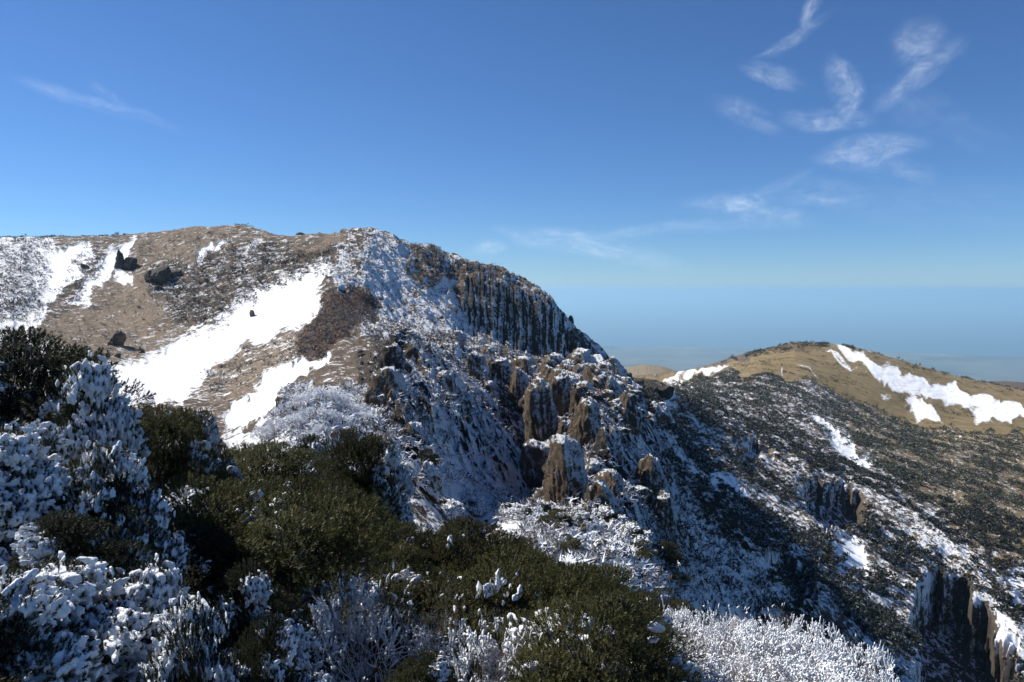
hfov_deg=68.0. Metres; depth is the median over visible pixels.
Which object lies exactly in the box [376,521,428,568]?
evergreen shrub
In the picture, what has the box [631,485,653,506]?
rock block
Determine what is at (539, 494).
rock block
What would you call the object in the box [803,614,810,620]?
slope shrub
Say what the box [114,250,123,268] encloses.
rock crag
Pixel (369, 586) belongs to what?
evergreen shrub
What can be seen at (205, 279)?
dark bowl scrub
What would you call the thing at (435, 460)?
evergreen shrub
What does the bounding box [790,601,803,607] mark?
slope shrub
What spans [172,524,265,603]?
evergreen shrub
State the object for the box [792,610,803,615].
slope shrub
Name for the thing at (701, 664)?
rimed brush
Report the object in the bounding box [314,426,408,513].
evergreen shrub
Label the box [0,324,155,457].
evergreen shrub
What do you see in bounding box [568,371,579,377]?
rock block
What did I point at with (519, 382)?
rock pinnacle
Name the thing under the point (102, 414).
rime covered fir
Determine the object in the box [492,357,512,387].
rock pinnacle
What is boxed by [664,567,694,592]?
evergreen shrub
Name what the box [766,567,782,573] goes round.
slope shrub
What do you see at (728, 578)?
flank scrub
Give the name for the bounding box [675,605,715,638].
evergreen shrub
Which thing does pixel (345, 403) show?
rimed brush
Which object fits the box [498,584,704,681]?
evergreen shrub
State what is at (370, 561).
evergreen shrub
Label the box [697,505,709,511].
slope shrub
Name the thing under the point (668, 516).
rock pinnacle
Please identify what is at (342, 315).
grey scrub
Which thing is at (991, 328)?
sea
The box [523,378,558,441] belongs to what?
rock pinnacle
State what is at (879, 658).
rimed brush
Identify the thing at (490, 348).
rock outcrop
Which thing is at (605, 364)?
rock block
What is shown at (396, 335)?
rock outcrop
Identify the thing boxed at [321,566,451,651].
evergreen shrub
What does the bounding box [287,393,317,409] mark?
bare shrub
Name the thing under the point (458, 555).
evergreen shrub
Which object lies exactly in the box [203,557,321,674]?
rime covered fir
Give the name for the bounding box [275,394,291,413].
boulder
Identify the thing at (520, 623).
evergreen shrub
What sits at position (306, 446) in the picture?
shrub
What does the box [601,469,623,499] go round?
rock pinnacle
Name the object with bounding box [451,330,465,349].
rock outcrop
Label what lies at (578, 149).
sky
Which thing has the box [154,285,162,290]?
rock crag
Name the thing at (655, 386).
rock crag
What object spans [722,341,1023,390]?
hilltop scrub
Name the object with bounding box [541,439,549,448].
rock block
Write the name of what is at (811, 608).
slope shrub
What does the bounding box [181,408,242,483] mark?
rime covered fir
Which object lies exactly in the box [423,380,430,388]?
rock outcrop
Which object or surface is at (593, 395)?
rock outcrop
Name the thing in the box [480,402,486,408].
rock outcrop
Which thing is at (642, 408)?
rock block
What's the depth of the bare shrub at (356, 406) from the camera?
56.55 m
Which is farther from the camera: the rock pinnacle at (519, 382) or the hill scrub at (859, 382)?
the hill scrub at (859, 382)
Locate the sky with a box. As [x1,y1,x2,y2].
[0,0,1023,300]
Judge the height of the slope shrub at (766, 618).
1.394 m
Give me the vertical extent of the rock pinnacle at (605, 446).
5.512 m
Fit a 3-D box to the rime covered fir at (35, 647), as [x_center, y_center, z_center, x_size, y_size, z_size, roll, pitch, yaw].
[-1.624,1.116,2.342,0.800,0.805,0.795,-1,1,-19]
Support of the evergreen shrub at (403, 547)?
on the mountain
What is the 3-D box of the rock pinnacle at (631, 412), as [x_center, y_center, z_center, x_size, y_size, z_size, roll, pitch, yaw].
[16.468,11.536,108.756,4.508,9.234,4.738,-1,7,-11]
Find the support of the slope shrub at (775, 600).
on the mountain
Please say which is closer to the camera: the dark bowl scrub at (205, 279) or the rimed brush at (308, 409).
the rimed brush at (308, 409)
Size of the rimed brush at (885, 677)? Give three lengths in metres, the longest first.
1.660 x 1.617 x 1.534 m
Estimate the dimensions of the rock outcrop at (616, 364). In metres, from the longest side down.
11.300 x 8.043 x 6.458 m
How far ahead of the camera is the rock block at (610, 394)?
109.70 m
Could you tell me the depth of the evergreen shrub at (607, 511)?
52.32 m
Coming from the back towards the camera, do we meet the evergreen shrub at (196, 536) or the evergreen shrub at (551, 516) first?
the evergreen shrub at (551, 516)
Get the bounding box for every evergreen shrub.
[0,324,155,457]
[132,402,235,495]
[159,472,326,601]
[165,482,229,531]
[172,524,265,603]
[184,485,405,639]
[211,469,326,499]
[222,439,340,489]
[263,506,384,620]
[269,470,386,558]
[271,528,389,612]
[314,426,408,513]
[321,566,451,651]
[342,503,422,563]
[359,567,553,671]
[362,541,451,653]
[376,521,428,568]
[376,544,439,614]
[377,520,454,570]
[396,541,646,654]
[404,600,639,675]
[407,558,474,627]
[412,448,444,466]
[419,411,440,427]
[420,514,530,584]
[422,534,478,566]
[436,523,484,555]
[456,531,529,567]
[462,597,646,681]
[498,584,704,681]
[503,540,558,572]
[517,536,555,565]
[518,548,570,574]
[533,508,575,531]
[550,533,588,555]
[557,508,603,532]
[558,560,678,650]
[585,503,627,531]
[593,608,707,672]
[608,562,634,578]
[609,520,651,545]
[620,582,642,596]
[628,539,660,563]
[630,585,705,623]
[641,599,689,635]
[647,540,688,570]
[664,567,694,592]
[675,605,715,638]
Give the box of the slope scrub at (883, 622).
[636,382,1023,681]
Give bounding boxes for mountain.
[0,225,1023,681]
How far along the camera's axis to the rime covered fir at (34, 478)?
3.99 m
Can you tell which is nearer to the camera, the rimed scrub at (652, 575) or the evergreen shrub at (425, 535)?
the evergreen shrub at (425, 535)
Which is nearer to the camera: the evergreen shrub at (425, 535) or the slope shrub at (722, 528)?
the evergreen shrub at (425, 535)
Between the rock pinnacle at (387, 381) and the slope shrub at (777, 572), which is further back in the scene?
the slope shrub at (777, 572)
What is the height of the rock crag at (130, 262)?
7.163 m
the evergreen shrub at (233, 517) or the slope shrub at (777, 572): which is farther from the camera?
the slope shrub at (777, 572)
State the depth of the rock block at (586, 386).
112.02 m
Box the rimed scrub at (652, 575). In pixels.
[267,233,787,618]
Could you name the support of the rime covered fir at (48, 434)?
on the mountain
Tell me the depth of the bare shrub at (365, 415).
53.97 m
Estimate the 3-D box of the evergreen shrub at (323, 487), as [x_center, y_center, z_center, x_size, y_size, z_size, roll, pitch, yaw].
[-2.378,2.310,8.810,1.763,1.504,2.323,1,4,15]
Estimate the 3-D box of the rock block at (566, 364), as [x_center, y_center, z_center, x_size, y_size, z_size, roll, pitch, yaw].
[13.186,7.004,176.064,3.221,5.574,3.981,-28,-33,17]
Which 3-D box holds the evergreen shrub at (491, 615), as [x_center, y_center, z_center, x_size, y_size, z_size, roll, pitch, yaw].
[0.042,2.744,6.488,2.220,0.905,2.138,-5,5,-44]
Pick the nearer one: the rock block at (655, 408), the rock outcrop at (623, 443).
the rock outcrop at (623, 443)
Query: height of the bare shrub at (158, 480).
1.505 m
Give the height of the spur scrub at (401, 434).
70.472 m
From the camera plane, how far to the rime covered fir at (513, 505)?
55.99 m
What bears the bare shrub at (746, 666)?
on the mountain
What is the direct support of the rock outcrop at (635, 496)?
on the mountain
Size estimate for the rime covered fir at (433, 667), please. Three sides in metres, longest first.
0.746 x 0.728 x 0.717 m
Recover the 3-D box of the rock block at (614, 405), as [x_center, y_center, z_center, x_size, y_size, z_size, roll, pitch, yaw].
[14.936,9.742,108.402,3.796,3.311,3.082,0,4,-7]
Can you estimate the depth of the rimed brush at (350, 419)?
49.99 m
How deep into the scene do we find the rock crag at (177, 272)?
295.30 m
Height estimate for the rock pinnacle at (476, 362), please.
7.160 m
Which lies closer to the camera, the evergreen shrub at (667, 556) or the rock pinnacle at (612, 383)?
the evergreen shrub at (667, 556)
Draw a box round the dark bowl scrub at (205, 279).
[0,234,336,325]
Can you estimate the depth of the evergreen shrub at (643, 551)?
45.18 m
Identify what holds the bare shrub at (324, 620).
on the mountain
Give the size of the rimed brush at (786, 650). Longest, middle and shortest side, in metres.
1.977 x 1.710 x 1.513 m
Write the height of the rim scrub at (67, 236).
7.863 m
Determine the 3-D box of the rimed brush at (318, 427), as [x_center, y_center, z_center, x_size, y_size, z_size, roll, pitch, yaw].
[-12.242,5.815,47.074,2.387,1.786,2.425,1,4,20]
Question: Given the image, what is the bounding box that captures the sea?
[554,300,1023,356]
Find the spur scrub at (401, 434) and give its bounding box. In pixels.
[355,242,684,558]
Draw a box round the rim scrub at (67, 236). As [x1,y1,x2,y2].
[0,232,126,237]
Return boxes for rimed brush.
[251,415,289,445]
[262,400,301,424]
[293,387,328,406]
[293,404,321,424]
[296,420,332,441]
[328,392,355,411]
[336,416,360,435]
[656,663,732,680]
[659,595,704,637]
[669,611,718,655]
[669,635,755,681]
[670,605,734,652]
[686,611,780,681]
[703,605,765,651]
[708,626,826,681]
[710,641,856,681]
[712,612,798,662]
[754,619,842,676]
[763,613,847,656]
[775,638,882,681]
[777,654,854,681]
[778,655,865,681]
[790,628,875,671]
[814,627,898,681]
[827,657,900,681]
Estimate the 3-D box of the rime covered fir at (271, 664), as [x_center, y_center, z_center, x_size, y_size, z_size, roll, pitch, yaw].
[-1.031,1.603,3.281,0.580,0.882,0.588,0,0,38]
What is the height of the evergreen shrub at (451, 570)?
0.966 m
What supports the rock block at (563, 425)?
on the mountain
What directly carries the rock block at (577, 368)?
on the mountain
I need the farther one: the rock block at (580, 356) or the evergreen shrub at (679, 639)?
the rock block at (580, 356)
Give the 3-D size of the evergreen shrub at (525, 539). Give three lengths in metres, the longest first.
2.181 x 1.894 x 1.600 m
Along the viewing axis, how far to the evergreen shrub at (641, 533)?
49.90 m
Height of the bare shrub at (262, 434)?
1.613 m
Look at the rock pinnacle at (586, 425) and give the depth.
85.69 m
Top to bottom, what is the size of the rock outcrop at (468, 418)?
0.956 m
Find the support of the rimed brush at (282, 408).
on the mountain
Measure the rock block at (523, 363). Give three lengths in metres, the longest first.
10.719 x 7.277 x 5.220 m
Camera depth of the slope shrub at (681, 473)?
130.52 m
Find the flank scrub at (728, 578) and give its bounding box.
[649,438,795,613]
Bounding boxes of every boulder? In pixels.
[108,330,126,345]
[249,310,254,316]
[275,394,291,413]
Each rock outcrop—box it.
[371,351,378,359]
[389,327,405,349]
[402,330,410,339]
[403,400,409,413]
[406,330,421,346]
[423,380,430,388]
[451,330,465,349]
[466,416,471,423]
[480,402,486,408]
[481,344,494,354]
[484,380,494,391]
[502,385,509,396]
[522,350,535,364]
[541,502,551,511]
[586,390,602,402]
[590,469,609,482]
[605,356,627,376]
[617,381,627,390]
[621,434,627,447]
[622,377,631,384]
[628,390,647,414]
[629,493,640,502]
[658,401,672,422]
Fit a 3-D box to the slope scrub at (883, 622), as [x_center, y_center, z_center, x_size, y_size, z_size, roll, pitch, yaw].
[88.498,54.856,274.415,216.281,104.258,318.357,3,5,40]
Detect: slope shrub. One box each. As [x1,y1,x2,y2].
[644,440,654,445]
[666,453,675,460]
[677,471,687,476]
[692,492,702,499]
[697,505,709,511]
[714,526,726,533]
[761,614,776,621]
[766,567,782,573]
[769,596,785,609]
[771,570,781,575]
[778,600,790,607]
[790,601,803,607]
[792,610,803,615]
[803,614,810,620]
[807,605,816,611]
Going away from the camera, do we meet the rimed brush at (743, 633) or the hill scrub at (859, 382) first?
the rimed brush at (743, 633)
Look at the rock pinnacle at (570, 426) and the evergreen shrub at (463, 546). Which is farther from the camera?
the rock pinnacle at (570, 426)
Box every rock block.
[510,356,533,377]
[518,395,524,413]
[535,459,547,486]
[535,487,544,502]
[540,352,564,370]
[540,365,553,382]
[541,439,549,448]
[548,369,567,385]
[556,420,569,434]
[561,360,571,370]
[565,353,597,365]
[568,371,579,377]
[569,348,593,365]
[569,386,586,414]
[572,363,585,374]
[574,381,593,392]
[576,375,582,381]
[582,363,609,391]
[585,458,605,478]
[593,354,604,362]
[598,362,614,372]
[600,389,615,401]
[605,398,622,416]
[617,375,643,392]
[626,384,639,392]
[628,393,638,403]
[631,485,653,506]
[635,403,646,428]
[646,411,656,428]
[649,401,661,423]
[659,405,669,424]
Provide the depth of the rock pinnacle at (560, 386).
112.28 m
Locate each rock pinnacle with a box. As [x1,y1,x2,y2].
[363,366,406,408]
[376,342,411,381]
[404,421,425,448]
[415,460,441,503]
[435,370,456,406]
[466,351,485,380]
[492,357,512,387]
[508,367,528,409]
[520,439,549,489]
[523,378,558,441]
[542,433,587,509]
[550,369,571,416]
[567,413,573,434]
[569,375,579,388]
[572,396,600,452]
[583,479,620,515]
[589,426,627,479]
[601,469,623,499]
[604,375,623,398]
[619,390,641,439]
[636,453,666,497]
[651,490,678,544]
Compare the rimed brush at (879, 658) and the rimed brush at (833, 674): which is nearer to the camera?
the rimed brush at (833, 674)
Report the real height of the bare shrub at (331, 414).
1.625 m
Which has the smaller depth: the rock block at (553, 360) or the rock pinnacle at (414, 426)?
the rock pinnacle at (414, 426)
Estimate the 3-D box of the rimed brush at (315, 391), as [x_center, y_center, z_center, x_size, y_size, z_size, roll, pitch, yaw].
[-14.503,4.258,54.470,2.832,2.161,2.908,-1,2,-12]
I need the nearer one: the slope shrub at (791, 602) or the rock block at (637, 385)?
the slope shrub at (791, 602)
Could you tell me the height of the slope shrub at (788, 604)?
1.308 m
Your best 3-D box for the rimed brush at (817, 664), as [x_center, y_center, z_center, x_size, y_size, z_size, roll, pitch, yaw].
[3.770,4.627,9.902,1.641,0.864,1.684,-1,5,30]
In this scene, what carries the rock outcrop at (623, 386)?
on the mountain
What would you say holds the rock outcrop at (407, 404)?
on the mountain
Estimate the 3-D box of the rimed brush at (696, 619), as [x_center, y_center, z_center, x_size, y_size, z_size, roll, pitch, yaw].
[3.898,6.424,15.758,1.637,1.734,1.893,4,6,26]
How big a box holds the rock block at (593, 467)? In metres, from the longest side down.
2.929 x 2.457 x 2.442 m
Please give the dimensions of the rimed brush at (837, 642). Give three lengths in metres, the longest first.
2.069 x 2.062 x 1.784 m
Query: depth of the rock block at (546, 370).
166.32 m
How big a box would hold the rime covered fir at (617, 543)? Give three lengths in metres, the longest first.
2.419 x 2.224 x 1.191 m
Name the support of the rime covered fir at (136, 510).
on the mountain
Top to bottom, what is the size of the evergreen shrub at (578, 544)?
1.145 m
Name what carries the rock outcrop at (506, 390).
on the mountain
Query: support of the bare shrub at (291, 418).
on the mountain
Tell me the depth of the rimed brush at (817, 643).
12.11 m
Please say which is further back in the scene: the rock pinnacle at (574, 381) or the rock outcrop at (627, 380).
the rock outcrop at (627, 380)
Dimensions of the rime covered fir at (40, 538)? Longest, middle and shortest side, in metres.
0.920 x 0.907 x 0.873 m
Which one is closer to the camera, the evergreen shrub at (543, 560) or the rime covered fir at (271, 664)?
the rime covered fir at (271, 664)
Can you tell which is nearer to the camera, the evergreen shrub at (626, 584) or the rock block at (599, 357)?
the evergreen shrub at (626, 584)
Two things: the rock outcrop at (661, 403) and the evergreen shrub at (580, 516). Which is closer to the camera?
the evergreen shrub at (580, 516)
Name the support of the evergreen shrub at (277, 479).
on the mountain
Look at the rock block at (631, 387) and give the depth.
137.84 m
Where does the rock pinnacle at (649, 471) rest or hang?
on the mountain
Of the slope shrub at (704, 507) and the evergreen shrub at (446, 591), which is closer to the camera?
the evergreen shrub at (446, 591)
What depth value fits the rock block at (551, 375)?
150.82 m
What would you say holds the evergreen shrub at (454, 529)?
on the mountain
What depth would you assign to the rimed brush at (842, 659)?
11.32 m
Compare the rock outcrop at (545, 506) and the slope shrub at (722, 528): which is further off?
the slope shrub at (722, 528)
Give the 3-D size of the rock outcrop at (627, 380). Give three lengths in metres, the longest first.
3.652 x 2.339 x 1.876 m
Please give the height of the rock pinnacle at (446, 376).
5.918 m
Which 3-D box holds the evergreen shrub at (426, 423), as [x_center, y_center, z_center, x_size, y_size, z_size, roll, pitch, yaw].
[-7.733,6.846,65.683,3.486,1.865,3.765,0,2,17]
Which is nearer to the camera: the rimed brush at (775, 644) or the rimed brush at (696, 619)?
the rimed brush at (775, 644)
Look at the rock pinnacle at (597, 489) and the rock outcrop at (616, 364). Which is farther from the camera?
the rock outcrop at (616, 364)
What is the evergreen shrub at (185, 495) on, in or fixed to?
on the mountain
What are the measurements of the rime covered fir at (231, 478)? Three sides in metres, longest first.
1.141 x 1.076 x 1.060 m
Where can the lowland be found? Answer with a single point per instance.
(985, 368)
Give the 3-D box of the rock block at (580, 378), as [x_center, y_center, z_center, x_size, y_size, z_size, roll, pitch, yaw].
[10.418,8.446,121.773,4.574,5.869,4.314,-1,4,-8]
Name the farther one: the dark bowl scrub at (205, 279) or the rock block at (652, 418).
the dark bowl scrub at (205, 279)
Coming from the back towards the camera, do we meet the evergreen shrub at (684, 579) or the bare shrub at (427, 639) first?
the evergreen shrub at (684, 579)
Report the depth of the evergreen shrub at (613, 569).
8.66 m
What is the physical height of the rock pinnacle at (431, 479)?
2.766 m
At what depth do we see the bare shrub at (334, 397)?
54.35 m
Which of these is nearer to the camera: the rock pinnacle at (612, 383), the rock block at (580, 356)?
the rock pinnacle at (612, 383)
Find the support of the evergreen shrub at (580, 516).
on the mountain
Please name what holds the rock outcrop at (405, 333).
on the mountain
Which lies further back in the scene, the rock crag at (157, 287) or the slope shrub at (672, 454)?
the rock crag at (157, 287)
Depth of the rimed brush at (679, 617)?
15.49 m
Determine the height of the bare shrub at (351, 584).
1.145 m
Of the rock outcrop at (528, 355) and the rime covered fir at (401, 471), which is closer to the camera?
the rime covered fir at (401, 471)
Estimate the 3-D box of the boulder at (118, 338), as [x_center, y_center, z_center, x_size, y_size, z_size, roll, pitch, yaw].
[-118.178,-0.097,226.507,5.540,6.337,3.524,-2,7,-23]
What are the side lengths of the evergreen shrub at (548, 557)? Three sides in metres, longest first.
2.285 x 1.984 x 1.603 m
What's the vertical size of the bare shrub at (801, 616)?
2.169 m
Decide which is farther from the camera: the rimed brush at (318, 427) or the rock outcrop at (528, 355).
the rock outcrop at (528, 355)
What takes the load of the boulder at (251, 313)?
on the mountain
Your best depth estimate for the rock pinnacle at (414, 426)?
55.16 m
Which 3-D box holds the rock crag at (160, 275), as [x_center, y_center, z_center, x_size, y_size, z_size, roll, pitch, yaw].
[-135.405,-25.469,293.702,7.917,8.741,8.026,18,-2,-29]
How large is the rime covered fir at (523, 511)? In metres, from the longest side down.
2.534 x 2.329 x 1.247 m
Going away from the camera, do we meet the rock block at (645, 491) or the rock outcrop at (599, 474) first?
the rock outcrop at (599, 474)
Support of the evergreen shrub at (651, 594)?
on the mountain
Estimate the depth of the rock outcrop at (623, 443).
95.98 m
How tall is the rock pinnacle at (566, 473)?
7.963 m
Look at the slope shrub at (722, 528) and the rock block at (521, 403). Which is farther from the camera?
the rock block at (521, 403)
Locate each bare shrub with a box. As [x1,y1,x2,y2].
[148,464,169,496]
[250,425,275,440]
[282,414,312,433]
[286,565,402,680]
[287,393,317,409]
[308,555,422,681]
[314,408,350,427]
[316,390,350,410]
[345,402,375,421]
[354,410,380,428]
[367,591,499,677]
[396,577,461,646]
[437,617,550,681]
[672,615,722,675]
[698,635,791,681]
[699,600,761,662]
[757,603,805,656]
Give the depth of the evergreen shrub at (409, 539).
9.76 m
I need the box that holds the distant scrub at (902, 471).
[665,367,1023,521]
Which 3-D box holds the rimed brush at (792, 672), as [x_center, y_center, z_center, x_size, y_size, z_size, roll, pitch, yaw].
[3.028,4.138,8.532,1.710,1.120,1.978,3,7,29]
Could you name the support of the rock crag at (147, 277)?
on the mountain
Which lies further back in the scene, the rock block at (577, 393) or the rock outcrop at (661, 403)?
the rock outcrop at (661, 403)
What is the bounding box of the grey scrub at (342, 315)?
[0,223,525,401]
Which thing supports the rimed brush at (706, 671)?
on the mountain
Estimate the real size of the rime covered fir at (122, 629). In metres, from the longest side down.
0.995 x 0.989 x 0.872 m
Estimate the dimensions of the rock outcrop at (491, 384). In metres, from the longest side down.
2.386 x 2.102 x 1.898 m
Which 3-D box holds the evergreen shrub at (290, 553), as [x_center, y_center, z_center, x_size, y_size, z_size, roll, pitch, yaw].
[-1.724,1.829,5.795,2.412,1.303,1.818,-3,5,-42]
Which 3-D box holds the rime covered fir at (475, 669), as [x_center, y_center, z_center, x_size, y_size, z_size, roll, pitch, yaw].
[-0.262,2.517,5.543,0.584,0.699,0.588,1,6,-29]
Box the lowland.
[601,346,1023,381]
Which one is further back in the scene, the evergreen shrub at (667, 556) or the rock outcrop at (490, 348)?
the rock outcrop at (490, 348)
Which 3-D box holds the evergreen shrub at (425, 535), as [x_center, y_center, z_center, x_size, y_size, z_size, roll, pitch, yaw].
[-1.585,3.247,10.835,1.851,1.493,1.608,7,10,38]
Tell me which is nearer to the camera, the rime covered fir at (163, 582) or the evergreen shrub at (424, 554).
the rime covered fir at (163, 582)
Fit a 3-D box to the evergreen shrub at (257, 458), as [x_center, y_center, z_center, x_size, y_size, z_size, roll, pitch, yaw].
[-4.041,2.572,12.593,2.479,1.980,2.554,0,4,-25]
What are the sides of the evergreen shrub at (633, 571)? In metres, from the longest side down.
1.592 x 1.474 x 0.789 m
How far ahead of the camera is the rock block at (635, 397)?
123.83 m
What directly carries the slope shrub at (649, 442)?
on the mountain
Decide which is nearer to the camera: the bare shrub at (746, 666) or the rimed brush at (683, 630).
the bare shrub at (746, 666)
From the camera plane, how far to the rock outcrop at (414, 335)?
92.85 m
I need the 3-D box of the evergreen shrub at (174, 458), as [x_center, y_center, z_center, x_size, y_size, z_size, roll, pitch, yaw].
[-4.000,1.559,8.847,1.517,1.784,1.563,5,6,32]
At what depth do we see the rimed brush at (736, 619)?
15.60 m
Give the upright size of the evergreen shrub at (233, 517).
1.242 m
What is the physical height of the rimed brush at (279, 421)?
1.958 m
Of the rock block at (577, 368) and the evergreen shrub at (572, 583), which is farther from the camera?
the rock block at (577, 368)
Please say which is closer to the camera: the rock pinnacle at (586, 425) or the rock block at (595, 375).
the rock pinnacle at (586, 425)
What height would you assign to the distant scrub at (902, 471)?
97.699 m
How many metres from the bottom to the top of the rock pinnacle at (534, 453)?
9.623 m
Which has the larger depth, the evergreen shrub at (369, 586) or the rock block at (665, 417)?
the rock block at (665, 417)
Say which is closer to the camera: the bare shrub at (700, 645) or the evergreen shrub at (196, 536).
the evergreen shrub at (196, 536)
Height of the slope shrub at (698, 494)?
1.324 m
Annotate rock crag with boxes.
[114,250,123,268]
[123,257,137,268]
[144,270,155,282]
[151,265,172,283]
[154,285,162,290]
[171,268,182,278]
[645,382,658,392]
[658,386,673,399]
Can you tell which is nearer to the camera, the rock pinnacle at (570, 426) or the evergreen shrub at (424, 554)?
the evergreen shrub at (424, 554)
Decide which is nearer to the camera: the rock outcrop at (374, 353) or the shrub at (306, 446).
the shrub at (306, 446)
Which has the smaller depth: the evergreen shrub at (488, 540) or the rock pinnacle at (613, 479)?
the evergreen shrub at (488, 540)
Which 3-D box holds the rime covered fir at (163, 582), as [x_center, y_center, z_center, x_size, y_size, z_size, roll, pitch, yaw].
[-1.495,1.301,3.019,0.589,0.931,0.592,3,3,-6]
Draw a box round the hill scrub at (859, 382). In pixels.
[681,342,1023,429]
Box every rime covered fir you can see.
[0,414,73,467]
[0,424,83,572]
[0,508,161,578]
[0,564,124,681]
[1,551,163,681]
[32,350,150,489]
[41,440,192,587]
[111,553,207,661]
[135,591,259,681]
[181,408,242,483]
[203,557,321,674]
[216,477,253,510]
[228,609,332,681]
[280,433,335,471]
[366,437,415,522]
[382,647,468,681]
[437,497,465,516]
[443,639,514,681]
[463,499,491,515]
[497,502,527,517]
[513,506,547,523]
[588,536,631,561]
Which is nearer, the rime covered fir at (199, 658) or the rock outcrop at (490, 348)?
the rime covered fir at (199, 658)
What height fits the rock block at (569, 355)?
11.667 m
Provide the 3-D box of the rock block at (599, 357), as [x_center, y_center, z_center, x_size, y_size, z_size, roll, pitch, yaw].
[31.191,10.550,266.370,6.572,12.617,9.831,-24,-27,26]
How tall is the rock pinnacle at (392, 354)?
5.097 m
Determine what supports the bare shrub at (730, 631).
on the mountain
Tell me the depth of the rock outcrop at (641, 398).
132.28 m
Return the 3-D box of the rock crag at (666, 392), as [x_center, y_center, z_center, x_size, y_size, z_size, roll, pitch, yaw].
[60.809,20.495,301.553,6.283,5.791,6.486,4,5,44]
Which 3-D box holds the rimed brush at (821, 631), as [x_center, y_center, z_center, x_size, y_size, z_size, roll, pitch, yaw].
[5.205,6.013,13.941,1.697,1.998,1.742,-3,5,-32]
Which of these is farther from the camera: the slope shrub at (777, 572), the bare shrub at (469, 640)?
the slope shrub at (777, 572)
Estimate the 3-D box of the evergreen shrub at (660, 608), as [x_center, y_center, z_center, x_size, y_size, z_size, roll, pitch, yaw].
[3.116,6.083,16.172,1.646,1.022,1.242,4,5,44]

